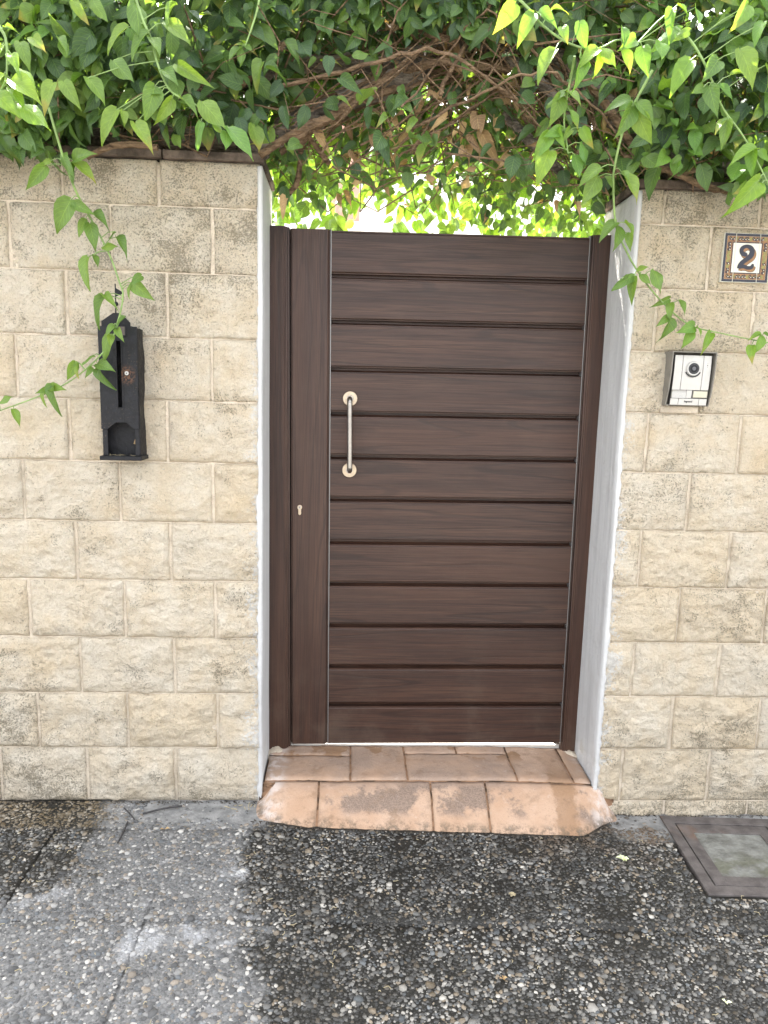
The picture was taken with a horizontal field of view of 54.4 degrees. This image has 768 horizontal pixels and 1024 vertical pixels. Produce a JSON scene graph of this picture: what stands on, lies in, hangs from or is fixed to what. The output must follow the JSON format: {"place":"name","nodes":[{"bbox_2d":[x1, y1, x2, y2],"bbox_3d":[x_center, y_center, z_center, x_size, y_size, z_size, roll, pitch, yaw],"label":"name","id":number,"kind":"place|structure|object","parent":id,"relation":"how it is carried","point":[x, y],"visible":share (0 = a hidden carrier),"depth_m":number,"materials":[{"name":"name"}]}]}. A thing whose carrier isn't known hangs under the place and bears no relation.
{"place":"outdoors","nodes":[
{"label":"outdoors","id":0,"kind":"place"},
{"bbox_2d":[0,799,767,1023],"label":"pavement","id":1,"kind":"structure","parent":0,"point":[196,814],"depth_m":2.10,"materials":[{"name":"grey gravel"}]},
{"bbox_2d":[117,821,127,843],"bbox_3d":[-0.853,1.045,2.443,0.010,0.008,0.117,1,9,-3],"label":"stick","id":2,"kind":"object","parent":1,"relation":"on","point":[118,841],"visible":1,"depth_m":2.43,"materials":[{"name":"grey wood"}]},
{"bbox_2d":[0,145,274,800],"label":"stone block wall","id":3,"kind":"structure","parent":1,"relation":"on","point":[134,630],"depth_m":2.47,"materials":[{"name":"beige stone"}]},
{"bbox_2d":[98,284,148,460],"bbox_3d":[-0.825,-0.437,2.357,0.130,0.542,0.086,1,9,-3],"label":"letter box","id":4,"kind":"object","parent":3,"relation":"attached to","point":[123,426],"visible":0.84,"depth_m":2.35,"materials":[{"name":"black metal"}]},
{"bbox_2d":[0,0,595,426],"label":"climbing vine","id":5,"kind":"object","parent":3,"relation":"attached to","point":[78,76],"visible":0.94,"depth_m":2.17,"materials":[{"name":"green plant"}]},
{"bbox_2d":[269,225,610,750],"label":"gate","id":6,"kind":"structure","parent":3,"relation":"attached to","point":[434,398],"depth_m":2.75,"materials":[{"name":"brown wood"}]},
{"bbox_2d":[143,805,181,814],"bbox_3d":[-0.763,1.024,2.577,0.132,0.011,0.008,-3,10,-25],"label":"stick","id":7,"kind":"object","parent":1,"relation":"on","point":[162,809],"visible":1,"depth_m":2.58,"materials":[{"name":"grey wood"}]},
{"bbox_2d":[2,800,762,839],"bbox_3d":[0.029,1.076,2.594,3.049,0.064,0.189,1,9,-3],"label":"grit","id":8,"kind":"object","parent":1,"relation":"on","point":[526,835],"visible":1,"depth_m":2.56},
{"bbox_2d":[256,745,616,835],"bbox_3d":[0.190,1.022,2.745,1.293,0.169,0.432,1,9,-3],"label":"doorstep","id":9,"kind":"object","parent":1,"relation":"on","point":[519,790],"visible":0.96,"depth_m":2.66,"materials":[{"name":"tile"}]},
{"bbox_2d":[616,855,628,860],"bbox_3d":[0.782,1.128,2.444,0.034,0.017,0.038,-6,12,-40],"label":"fallen flower","id":10,"kind":"object","parent":1,"relation":"on","point":[623,857],"visible":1,"depth_m":2.44,"materials":[{"name":"white plant"}]},
{"bbox_2d":[575,179,767,816],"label":"stone block wall","id":11,"kind":"structure","parent":1,"relation":"on","point":[672,715],"depth_m":2.58,"materials":[{"name":"beige stone"}]},
{"bbox_2d":[274,0,767,363],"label":"climbing vine","id":12,"kind":"object","parent":11,"relation":"attached to","point":[656,86],"visible":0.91,"depth_m":2.23,"materials":[{"name":"green plant"}]},
{"bbox_2d":[662,351,717,406],"bbox_3d":[1.001,-0.436,2.457,0.147,0.174,0.066,1,9,-3],"label":"door intercom","id":13,"kind":"object","parent":11,"relation":"attached to","point":[689,376],"depth_m":2.44,"materials":[{"name":"silver metal"}]},
{"bbox_2d":[719,233,767,283],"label":"number tiles","id":14,"kind":"object","parent":11,"relation":"attached to","point":[744,257],"visible":1,"depth_m":2.41,"materials":[{"name":"ceramic"}]},
{"bbox_2d":[660,816,767,897],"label":"manhole cover","id":15,"kind":"object","parent":1,"relation":"on","point":[725,857],"visible":1,"depth_m":2.52,"materials":[{"name":"grey metal"}]},
{"bbox_2d":[291,742,558,747],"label":"patio floor","id":16,"kind":"structure","parent":0,"point":[542,745],"depth_m":2.95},
{"bbox_2d":[272,50,720,236],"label":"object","id":17,"kind":"structure","parent":16,"relation":"on","point":[367,219],"depth_m":8.27,"materials":[{"name":"white"}]},
{"bbox_2d":[157,0,724,30],"label":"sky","id":18,"kind":"structure","parent":0,"point":[706,12],"materials":[{"name":"white"}]}
]}

